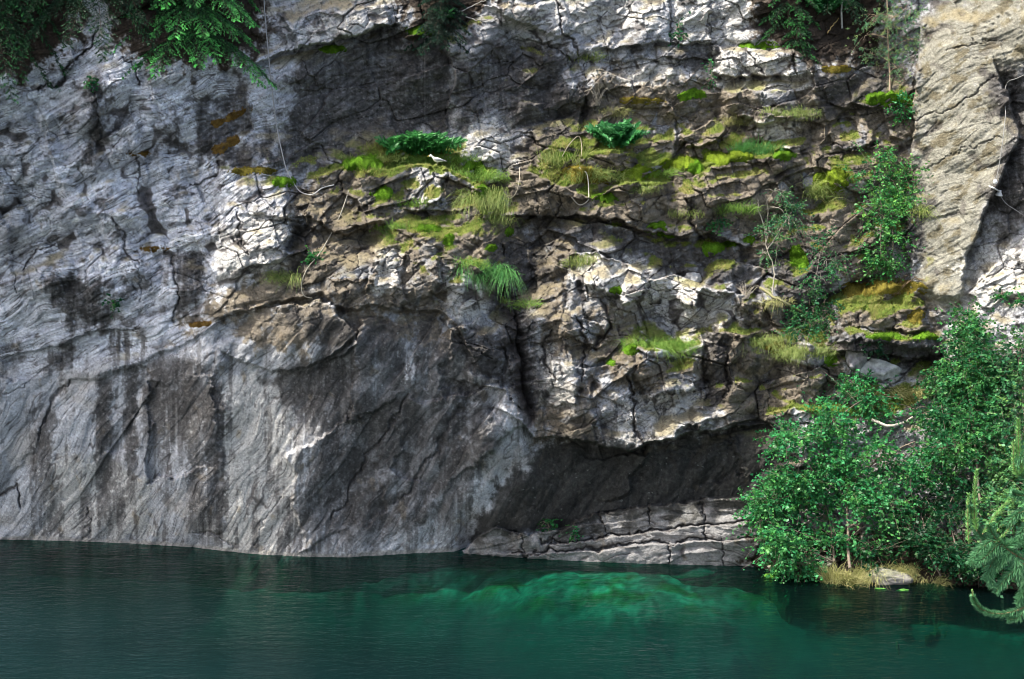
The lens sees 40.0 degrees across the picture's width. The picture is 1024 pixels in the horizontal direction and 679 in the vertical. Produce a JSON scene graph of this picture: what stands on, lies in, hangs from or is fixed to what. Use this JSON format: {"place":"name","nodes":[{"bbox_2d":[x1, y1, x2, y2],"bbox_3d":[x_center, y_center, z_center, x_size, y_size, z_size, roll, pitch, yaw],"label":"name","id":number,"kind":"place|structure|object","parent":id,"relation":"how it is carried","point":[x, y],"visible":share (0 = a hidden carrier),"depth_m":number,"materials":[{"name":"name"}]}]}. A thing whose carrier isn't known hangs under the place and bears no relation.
{"place":"outdoors","nodes":[
{"label":"outdoors","id":0,"kind":"place"},
{"bbox_2d":[0,0,1023,589],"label":"cliff","id":1,"kind":"structure","parent":0,"point":[370,394],"depth_m":40.78,"materials":[{"name":"stone"}]},
{"bbox_2d":[0,0,68,103],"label":"spruce tree","id":2,"kind":"object","parent":1,"relation":"on","point":[12,33],"visible":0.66,"depth_m":36.74,"materials":[{"name":"green plant"}]},
{"bbox_2d":[83,76,98,92],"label":"plant","id":3,"kind":"object","parent":1,"relation":"on","point":[89,81],"visible":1,"depth_m":37.45,"materials":[{"name":"green plant"}]},
{"bbox_2d":[13,0,172,62],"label":"spruce tree","id":4,"kind":"object","parent":1,"relation":"on","point":[52,6],"visible":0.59,"depth_m":36.95,"materials":[{"name":"green plant"}]},
{"bbox_2d":[102,293,123,318],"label":"plant","id":5,"kind":"object","parent":1,"relation":"on","point":[115,304],"visible":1,"depth_m":39.38,"materials":[{"name":"green plant"}]},
{"bbox_2d":[139,245,169,252],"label":"moss cushion","id":6,"kind":"object","parent":1,"relation":"on","point":[149,249],"visible":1,"depth_m":39.44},
{"bbox_2d":[110,0,276,89],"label":"spruce tree","id":7,"kind":"object","parent":1,"relation":"on","point":[191,7],"visible":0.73,"depth_m":38.12,"materials":[{"name":"green plant"}]},
{"bbox_2d":[188,320,211,327],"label":"moss cushion","id":8,"kind":"object","parent":1,"relation":"on","point":[199,324],"visible":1,"depth_m":39.21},
{"bbox_2d":[211,134,239,153],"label":"moss cushion","id":9,"kind":"object","parent":1,"relation":"on","point":[230,141],"visible":1,"depth_m":39.26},
{"bbox_2d":[211,106,253,127],"bbox_3d":[-7.827,-6.232,39.440,1.241,0.666,0.320,0,5,-4],"label":"moss cushion","id":10,"kind":"object","parent":1,"relation":"on","point":[217,123],"visible":1,"depth_m":39.42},
{"bbox_2d":[226,166,278,175],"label":"moss cushion","id":11,"kind":"object","parent":1,"relation":"on","point":[243,171],"visible":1,"depth_m":38.73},
{"bbox_2d":[264,0,286,168],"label":"root","id":12,"kind":"object","parent":1,"relation":"hanging from","point":[271,86],"visible":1,"depth_m":39.49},
{"bbox_2d":[259,266,303,290],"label":"grass tuft","id":13,"kind":"object","parent":1,"relation":"on","point":[281,276],"visible":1,"depth_m":38.04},
{"bbox_2d":[271,176,296,187],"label":"moss cushion","id":14,"kind":"object","parent":1,"relation":"on","point":[281,181],"visible":1,"depth_m":38.64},
{"bbox_2d":[300,245,325,265],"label":"plant","id":15,"kind":"object","parent":1,"relation":"on","point":[311,255],"visible":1,"depth_m":37.97,"materials":[{"name":"green plant"}]},
{"bbox_2d":[301,190,348,298],"bbox_3d":[-4.998,-2.620,38.531,0.342,2.942,1.965,4,6,35],"label":"root","id":16,"kind":"object","parent":1,"relation":"hanging from","point":[321,250],"visible":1,"depth_m":38.04,"materials":[{"name":"wood"},{"name":"bark"}]},
{"bbox_2d":[318,44,346,53],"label":"moss cushion","id":17,"kind":"object","parent":1,"relation":"on","point":[332,49],"visible":1,"depth_m":41.10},
{"bbox_2d":[340,152,382,171],"bbox_3d":[-4.310,-5.070,40.220,1.301,0.623,1.651,0,5,0],"label":"moss cushion","id":18,"kind":"object","parent":1,"relation":"on","point":[359,162],"visible":1,"depth_m":39.81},
{"bbox_2d":[338,151,407,163],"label":"grass tuft","id":19,"kind":"object","parent":1,"relation":"on","point":[394,158],"visible":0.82,"depth_m":40.77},
{"bbox_2d":[369,185,392,200],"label":"moss cushion","id":20,"kind":"object","parent":1,"relation":"on","point":[384,192],"visible":1,"depth_m":39.47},
{"bbox_2d":[369,219,409,232],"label":"grass tuft","id":21,"kind":"object","parent":1,"relation":"on","point":[399,226],"visible":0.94,"depth_m":39.07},
{"bbox_2d":[394,197,428,207],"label":"grass tuft","id":22,"kind":"object","parent":1,"relation":"on","point":[412,203],"visible":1,"depth_m":39.78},
{"bbox_2d":[405,25,434,37],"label":"moss cushion","id":23,"kind":"object","parent":1,"relation":"on","point":[413,31],"visible":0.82,"depth_m":41.31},
{"bbox_2d":[373,130,467,155],"bbox_3d":[-2.711,-5.764,41.241,2.729,0.814,1.158,-1,5,-16],"label":"fern","id":24,"kind":"object","parent":1,"relation":"on","point":[415,142],"visible":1,"depth_m":41.18,"materials":[{"name":"green plant"}]},
{"bbox_2d":[413,222,442,232],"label":"moss cushion","id":25,"kind":"object","parent":1,"relation":"on","point":[427,227],"visible":1,"depth_m":39.13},
{"bbox_2d":[404,0,472,55],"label":"spruce tree","id":26,"kind":"object","parent":1,"relation":"on","point":[440,37],"visible":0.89,"depth_m":41.22,"materials":[{"name":"green plant"}]},
{"bbox_2d":[401,150,481,166],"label":"grass tuft","id":27,"kind":"object","parent":1,"relation":"on","point":[421,158],"visible":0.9,"depth_m":41.52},
{"bbox_2d":[442,232,454,245],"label":"moss cushion","id":28,"kind":"object","parent":1,"relation":"on","point":[449,239],"visible":1,"depth_m":39.10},
{"bbox_2d":[447,256,490,272],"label":"grass tuft","id":29,"kind":"object","parent":1,"relation":"on","point":[470,262],"visible":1,"depth_m":38.74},
{"bbox_2d":[462,160,485,176],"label":"moss cushion","id":30,"kind":"object","parent":1,"relation":"on","point":[472,164],"visible":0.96,"depth_m":41.64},
{"bbox_2d":[440,183,515,219],"bbox_3d":[-0.955,-3.792,40.324,2.576,1.406,1.462,-3,6,-29],"label":"grass tuft","id":31,"kind":"object","parent":1,"relation":"on","point":[496,200],"visible":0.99,"depth_m":40.48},
{"bbox_2d":[449,160,510,189],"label":"grass tuft","id":32,"kind":"object","parent":1,"relation":"on","point":[470,174],"visible":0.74,"depth_m":41.32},
{"bbox_2d":[473,182,493,200],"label":"moss cushion","id":33,"kind":"object","parent":1,"relation":"on","point":[482,189],"visible":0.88,"depth_m":40.63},
{"bbox_2d":[448,256,527,301],"bbox_3d":[-0.950,-1.549,38.706,3.122,1.524,1.518,0,5,0],"label":"grass tuft","id":34,"kind":"object","parent":1,"relation":"on","point":[503,275],"visible":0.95,"depth_m":38.85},
{"bbox_2d":[487,206,520,227],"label":"grass tuft","id":35,"kind":"object","parent":1,"relation":"on","point":[494,217],"visible":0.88,"depth_m":40.64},
{"bbox_2d":[507,297,545,310],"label":"grass tuft","id":36,"kind":"object","parent":1,"relation":"on","point":[525,303],"visible":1,"depth_m":40.07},
{"bbox_2d":[536,516,562,531],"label":"plant","id":37,"kind":"object","parent":1,"relation":"on","point":[547,521],"visible":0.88,"depth_m":41.30,"materials":[{"name":"green plant"}]},
{"bbox_2d":[534,141,598,168],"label":"grass tuft","id":38,"kind":"object","parent":1,"relation":"on","point":[553,157],"visible":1,"depth_m":41.65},
{"bbox_2d":[559,252,602,269],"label":"moss","id":39,"kind":"object","parent":1,"relation":"on","point":[583,262],"visible":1,"depth_m":40.53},
{"bbox_2d":[555,165,608,184],"bbox_3d":[2.077,-4.869,41.531,1.627,0.625,0.696,1,5,7],"label":"moss cushion","id":40,"kind":"object","parent":1,"relation":"on","point":[575,169],"visible":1,"depth_m":41.47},
{"bbox_2d":[568,50,607,62],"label":"grass tuft","id":41,"kind":"object","parent":1,"relation":"on","point":[592,58],"visible":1,"depth_m":42.97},
{"bbox_2d":[562,163,633,184],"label":"grass tuft","id":42,"kind":"object","parent":1,"relation":"on","point":[608,172],"visible":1,"depth_m":41.42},
{"bbox_2d":[269,16,931,419],"bbox_3d":[2.757,-3.628,41.115,20.273,11.848,5.192,-1,5,-8],"label":"moss carpet","id":43,"kind":"object","parent":1,"relation":"on","point":[455,228],"visible":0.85,"depth_m":41.46,"materials":[{"name":"green plant"}]},
{"bbox_2d":[591,191,619,202],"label":"moss cushion","id":44,"kind":"object","parent":1,"relation":"on","point":[608,197],"visible":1,"depth_m":41.25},
{"bbox_2d":[584,118,649,147],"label":"fern","id":45,"kind":"object","parent":1,"relation":"on","point":[624,132],"visible":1,"depth_m":41.45,"materials":[{"name":"green plant"}]},
{"bbox_2d":[598,101,635,119],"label":"grass tuft","id":46,"kind":"object","parent":1,"relation":"on","point":[624,109],"visible":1,"depth_m":42.88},
{"bbox_2d":[621,343,639,355],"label":"moss cushion","id":47,"kind":"object","parent":1,"relation":"on","point":[629,349],"visible":1,"depth_m":39.65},
{"bbox_2d":[619,164,660,180],"bbox_3d":[3.931,-4.965,41.880,1.777,0.573,0.644,-3,6,-30],"label":"moss cushion","id":48,"kind":"object","parent":1,"relation":"on","point":[637,171],"visible":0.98,"depth_m":41.72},
{"bbox_2d":[619,96,666,104],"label":"moss cushion","id":49,"kind":"object","parent":1,"relation":"on","point":[636,100],"visible":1,"depth_m":42.92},
{"bbox_2d":[624,181,662,195],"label":"grass tuft","id":50,"kind":"object","parent":1,"relation":"on","point":[644,188],"visible":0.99,"depth_m":41.23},
{"bbox_2d":[646,220,666,234],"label":"moss cushion","id":51,"kind":"object","parent":1,"relation":"on","point":[662,224],"visible":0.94,"depth_m":41.76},
{"bbox_2d":[614,331,700,365],"bbox_3d":[4.185,0.362,40.038,2.923,1.164,1.404,0,5,0],"label":"grass tuft","id":52,"kind":"object","parent":1,"relation":"on","point":[661,344],"visible":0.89,"depth_m":40.18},
{"bbox_2d":[645,167,681,178],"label":"grass tuft","id":53,"kind":"object","parent":1,"relation":"on","point":[664,171],"visible":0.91,"depth_m":42.21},
{"bbox_2d":[659,156,694,170],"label":"moss cushion","id":54,"kind":"object","parent":1,"relation":"on","point":[681,162],"visible":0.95,"depth_m":42.61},
{"bbox_2d":[668,11,690,47],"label":"plant","id":55,"kind":"object","parent":1,"relation":"on","point":[678,31],"visible":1,"depth_m":43.34,"materials":[{"name":"green plant"}]},
{"bbox_2d":[667,208,704,221],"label":"grass tuft","id":56,"kind":"object","parent":1,"relation":"on","point":[694,215],"visible":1,"depth_m":41.69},
{"bbox_2d":[676,87,706,102],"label":"moss cushion","id":57,"kind":"object","parent":1,"relation":"on","point":[689,94],"visible":1,"depth_m":43.42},
{"bbox_2d":[685,272,701,282],"bbox_3d":[5.449,-1.835,42.414,0.548,0.405,0.674,-3,6,-32],"label":"boulder","id":58,"kind":"object","parent":1,"relation":"on","point":[695,277],"visible":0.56,"depth_m":42.18,"materials":[{"name":"stone"}]},
{"bbox_2d":[686,158,704,174],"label":"moss cushion","id":59,"kind":"object","parent":1,"relation":"on","point":[696,166],"visible":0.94,"depth_m":42.33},
{"bbox_2d":[700,57,716,91],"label":"plant","id":60,"kind":"object","parent":1,"relation":"on","point":[710,69],"visible":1,"depth_m":43.66,"materials":[{"name":"green plant"}]},
{"bbox_2d":[701,241,724,256],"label":"moss cushion","id":61,"kind":"object","parent":1,"relation":"on","point":[715,247],"visible":1,"depth_m":42.50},
{"bbox_2d":[705,215,732,235],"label":"plant","id":62,"kind":"object","parent":1,"relation":"on","point":[715,225],"visible":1,"depth_m":42.03,"materials":[{"name":"green plant"}]},
{"bbox_2d":[702,149,753,165],"bbox_3d":[6.694,-5.548,42.853,1.390,0.661,1.603,-1,5,-14],"label":"moss cushion","id":63,"kind":"object","parent":1,"relation":"on","point":[719,158],"visible":0.98,"depth_m":42.44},
{"bbox_2d":[717,114,753,129],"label":"grass tuft","id":64,"kind":"object","parent":1,"relation":"on","point":[738,122],"visible":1,"depth_m":43.70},
{"bbox_2d":[714,198,765,218],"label":"grass tuft","id":65,"kind":"object","parent":1,"relation":"on","point":[729,208],"visible":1,"depth_m":42.06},
{"bbox_2d":[728,281,765,298],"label":"dead shrub","id":66,"kind":"object","parent":1,"relation":"on","point":[747,296],"visible":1,"depth_m":41.79,"materials":[{"name":"wood"}]},
{"bbox_2d":[725,136,788,155],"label":"grass tuft","id":67,"kind":"object","parent":1,"relation":"on","point":[746,146],"visible":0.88,"depth_m":42.80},
{"bbox_2d":[738,41,780,49],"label":"moss cushion","id":68,"kind":"object","parent":1,"relation":"on","point":[763,45],"visible":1,"depth_m":43.92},
{"bbox_2d":[728,333,795,354],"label":"grass tuft","id":69,"kind":"object","parent":1,"relation":"on","point":[768,340],"visible":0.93,"depth_m":41.04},
{"bbox_2d":[753,296,795,317],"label":"grass tuft","id":70,"kind":"object","parent":1,"relation":"on","point":[771,301],"visible":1,"depth_m":41.30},
{"bbox_2d":[743,186,813,305],"bbox_3d":[8.160,-2.859,42.248,2.242,3.584,1.767,-2,5,-21],"label":"birch sapling","id":71,"kind":"object","parent":1,"relation":"on","point":[791,208],"visible":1,"depth_m":42.12,"materials":[{"name":"green plant"}]},
{"bbox_2d":[759,287,807,315],"bbox_3d":[8.094,-1.110,41.583,1.493,0.878,0.736,0,5,0],"label":"dead log","id":72,"kind":"object","parent":1,"relation":"on","point":[772,296],"visible":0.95,"depth_m":41.40,"materials":[{"name":"wood"}]},
{"bbox_2d":[773,149,796,161],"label":"moss cushion","id":73,"kind":"object","parent":1,"relation":"on","point":[786,155],"visible":1,"depth_m":42.19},
{"bbox_2d":[755,0,821,45],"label":"spruce tree","id":74,"kind":"object","parent":1,"relation":"on","point":[799,10],"visible":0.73,"depth_m":43.55,"materials":[{"name":"green plant"}]},
{"bbox_2d":[754,104,822,120],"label":"grass tuft","id":75,"kind":"object","parent":1,"relation":"on","point":[798,115],"visible":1,"depth_m":42.86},
{"bbox_2d":[789,244,808,269],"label":"moss cushion","id":76,"kind":"object","parent":1,"relation":"on","point":[798,258],"visible":0.99,"depth_m":41.99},
{"bbox_2d":[781,19,821,64],"bbox_3d":[8.806,-9.137,43.413,1.415,1.597,1.286,-3,6,-26],"label":"spruce tree","id":77,"kind":"object","parent":1,"relation":"on","point":[792,32],"visible":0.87,"depth_m":43.35,"materials":[{"name":"green plant"}]},
{"bbox_2d":[769,340,843,364],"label":"grass tuft","id":78,"kind":"object","parent":1,"relation":"on","point":[799,352],"visible":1,"depth_m":40.77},
{"bbox_2d":[771,285,844,346],"bbox_3d":[8.750,-0.554,41.486,2.416,2.079,2.028,0,5,0],"label":"rowan bush","id":79,"kind":"object","parent":1,"relation":"on","point":[810,319],"visible":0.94,"depth_m":41.45,"materials":[{"name":"green plant"}]},
{"bbox_2d":[782,212,855,307],"bbox_3d":[9.148,-2.379,41.403,1.793,2.909,2.059,3,6,30],"label":"rowan sapling","id":80,"kind":"object","parent":1,"relation":"on","point":[830,271],"visible":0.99,"depth_m":41.50,"materials":[{"name":"green plant"}]},
{"bbox_2d":[797,171,848,202],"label":"grass tuft","id":81,"kind":"object","parent":1,"relation":"on","point":[815,186],"visible":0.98,"depth_m":42.89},
{"bbox_2d":[806,0,853,14],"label":"fern","id":82,"kind":"object","parent":1,"relation":"on","point":[835,5],"visible":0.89,"depth_m":44.13,"materials":[{"name":"green plant"}]},
{"bbox_2d":[824,352,837,366],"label":"moss cushion","id":83,"kind":"object","parent":1,"relation":"on","point":[834,359],"visible":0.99,"depth_m":41.18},
{"bbox_2d":[812,167,856,194],"bbox_3d":[9.763,-4.805,42.879,1.230,0.933,0.923,5,7,44],"label":"moss cushion","id":84,"kind":"object","parent":1,"relation":"on","point":[834,173],"visible":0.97,"depth_m":42.59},
{"bbox_2d":[821,65,851,73],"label":"moss cushion","id":85,"kind":"object","parent":1,"relation":"on","point":[831,69],"visible":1,"depth_m":43.49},
{"bbox_2d":[725,368,955,583],"bbox_3d":[9.122,4.012,39.096,6.288,6.167,4.090,-2,5,-21],"label":"birch tree","id":86,"kind":"object","parent":1,"relation":"on","point":[785,482],"visible":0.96,"depth_m":38.99,"materials":[{"name":"green plant"}]},
{"bbox_2d":[816,560,870,587],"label":"grass tuft","id":87,"kind":"object","parent":1,"relation":"on","point":[835,575],"visible":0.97,"depth_m":38.14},
{"bbox_2d":[832,369,856,401],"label":"plant","id":88,"kind":"object","parent":1,"relation":"on","point":[837,387],"visible":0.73,"depth_m":41.05,"materials":[{"name":"green plant"}]},
{"bbox_2d":[819,0,882,23],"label":"spruce tree","id":89,"kind":"object","parent":1,"relation":"on","point":[853,4],"visible":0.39,"depth_m":43.89,"materials":[{"name":"green plant"}]},
{"bbox_2d":[845,351,867,369],"bbox_3d":[10.065,0.509,41.013,0.674,0.808,0.552,0,5,0],"label":"boulder","id":90,"kind":"object","parent":1,"relation":"on","point":[854,359],"visible":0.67,"depth_m":40.80,"materials":[{"name":"stone"}]},
{"bbox_2d":[859,340,889,359],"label":"plant","id":91,"kind":"object","parent":1,"relation":"on","point":[878,351],"visible":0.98,"depth_m":40.34,"materials":[{"name":"green plant"}]},
{"bbox_2d":[819,365,932,442],"bbox_3d":[10.416,2.104,40.607,3.938,2.964,2.031,1,5,15],"label":"rowan bush","id":92,"kind":"object","parent":1,"relation":"on","point":[879,406],"visible":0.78,"depth_m":40.47,"materials":[{"name":"green plant"}]},
{"bbox_2d":[855,358,901,380],"bbox_3d":[10.701,0.866,41.163,1.421,0.665,0.662,0,5,0],"label":"boulder","id":93,"kind":"object","parent":1,"relation":"on","point":[882,370],"visible":0.92,"depth_m":40.93,"materials":[{"name":"stone"}]},
{"bbox_2d":[835,140,933,284],"bbox_3d":[11.454,-3.660,42.941,3.121,4.869,3.680,5,7,42],"label":"birch bush","id":94,"kind":"object","parent":1,"relation":"on","point":[892,188],"visible":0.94,"depth_m":42.52,"materials":[{"name":"green plant"}]},
{"bbox_2d":[846,561,922,589],"bbox_3d":[10.182,6.431,38.168,2.450,0.961,1.480,-2,6,-24],"label":"grass tuft","id":95,"kind":"object","parent":1,"relation":"on","point":[910,571],"visible":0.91,"depth_m":38.22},
{"bbox_2d":[844,0,928,107],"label":"deciduous tree","id":96,"kind":"object","parent":1,"relation":"on","point":[889,26],"visible":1,"depth_m":43.94,"materials":[{"name":"green plant"}]},
{"bbox_2d":[865,331,907,341],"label":"moss cushion","id":97,"kind":"object","parent":1,"relation":"on","point":[886,336],"visible":1,"depth_m":40.38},
{"bbox_2d":[841,279,932,297],"bbox_3d":[11.270,-1.569,42.606,2.774,0.573,1.560,1,5,9],"label":"moss cushion","id":98,"kind":"object","parent":1,"relation":"on","point":[883,287],"visible":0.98,"depth_m":42.35,"materials":[{"name":"plant"}]},
{"bbox_2d":[862,567,912,584],"bbox_3d":[10.164,6.494,38.300,1.332,0.633,0.734,0,5,0],"label":"boulder","id":99,"kind":"object","parent":1,"relation":"on","point":[897,576],"visible":0.81,"depth_m":38.01,"materials":[{"name":"stone"}]},
{"bbox_2d":[865,90,912,108],"bbox_3d":[11.727,-7.451,43.556,1.624,0.652,1.047,0,5,0],"label":"moss cushion","id":100,"kind":"object","parent":1,"relation":"on","point":[881,97],"visible":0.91,"depth_m":43.37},
{"bbox_2d":[871,416,913,426],"bbox_3d":[10.923,2.359,40.194,1.307,0.257,0.371,-1,5,-10],"label":"driftwood","id":101,"kind":"object","parent":1,"relation":"on","point":[883,424],"visible":0.94,"depth_m":40.07,"materials":[{"name":"wood"}]},
{"bbox_2d":[869,272,924,294],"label":"dead shrub","id":102,"kind":"object","parent":1,"relation":"on","point":[903,276],"visible":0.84,"depth_m":42.76,"materials":[{"name":"brown plant"}]},
{"bbox_2d":[883,90,916,126],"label":"plant","id":103,"kind":"object","parent":1,"relation":"on","point":[902,105],"visible":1,"depth_m":43.28,"materials":[{"name":"green plant"}]},
{"bbox_2d":[885,384,934,401],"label":"grass tuft","id":104,"kind":"object","parent":1,"relation":"on","point":[917,393],"visible":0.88,"depth_m":40.93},
{"bbox_2d":[907,307,925,324],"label":"moss cushion","id":105,"kind":"object","parent":1,"relation":"on","point":[914,316],"visible":1,"depth_m":41.41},
{"bbox_2d":[910,331,939,341],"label":"moss cushion","id":106,"kind":"object","parent":1,"relation":"on","point":[923,335],"visible":1,"depth_m":40.85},
{"bbox_2d":[907,199,946,227],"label":"grass tuft","id":107,"kind":"object","parent":1,"relation":"on","point":[919,211],"visible":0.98,"depth_m":42.37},
{"bbox_2d":[832,457,1023,597],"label":"alder bush","id":108,"kind":"object","parent":1,"relation":"on","point":[946,555],"visible":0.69,"depth_m":38.16,"materials":[{"name":"green plant"}]},
{"bbox_2d":[908,572,959,587],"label":"grass tuft","id":109,"kind":"object","parent":1,"relation":"on","point":[939,579],"visible":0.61,"depth_m":38.16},
{"bbox_2d":[894,296,1023,564],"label":"birch tree","id":110,"kind":"object","parent":1,"relation":"on","point":[963,394],"visible":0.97,"depth_m":39.67,"materials":[{"name":"green plant"}]},
{"bbox_2d":[957,321,1023,542],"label":"birch tree","id":111,"kind":"object","parent":1,"relation":"on","point":[1005,477],"visible":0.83,"depth_m":38.64,"materials":[{"name":"green plant"}]},
{"bbox_2d":[990,286,1020,304],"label":"plant","id":112,"kind":"object","parent":1,"relation":"on","point":[1003,295],"visible":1,"depth_m":40.94,"materials":[{"name":"green plant"}]},
{"bbox_2d":[0,539,1023,678],"bbox_3d":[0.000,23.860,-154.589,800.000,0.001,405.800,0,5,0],"label":"water","id":113,"kind":"structure","parent":0,"point":[84,610],"depth_m":34.72,"materials":[{"name":"liquid"}]},
{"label":"near bank","id":114,"kind":"structure","parent":0,"visible":0},
{"bbox_2d":[964,416,1023,623],"bbox_3d":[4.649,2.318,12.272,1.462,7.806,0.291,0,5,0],"label":"pine tree","id":115,"kind":"object","parent":114,"relation":"on","point":[994,543],"visible":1,"depth_m":12.20,"materials":[{"name":"green plant"}]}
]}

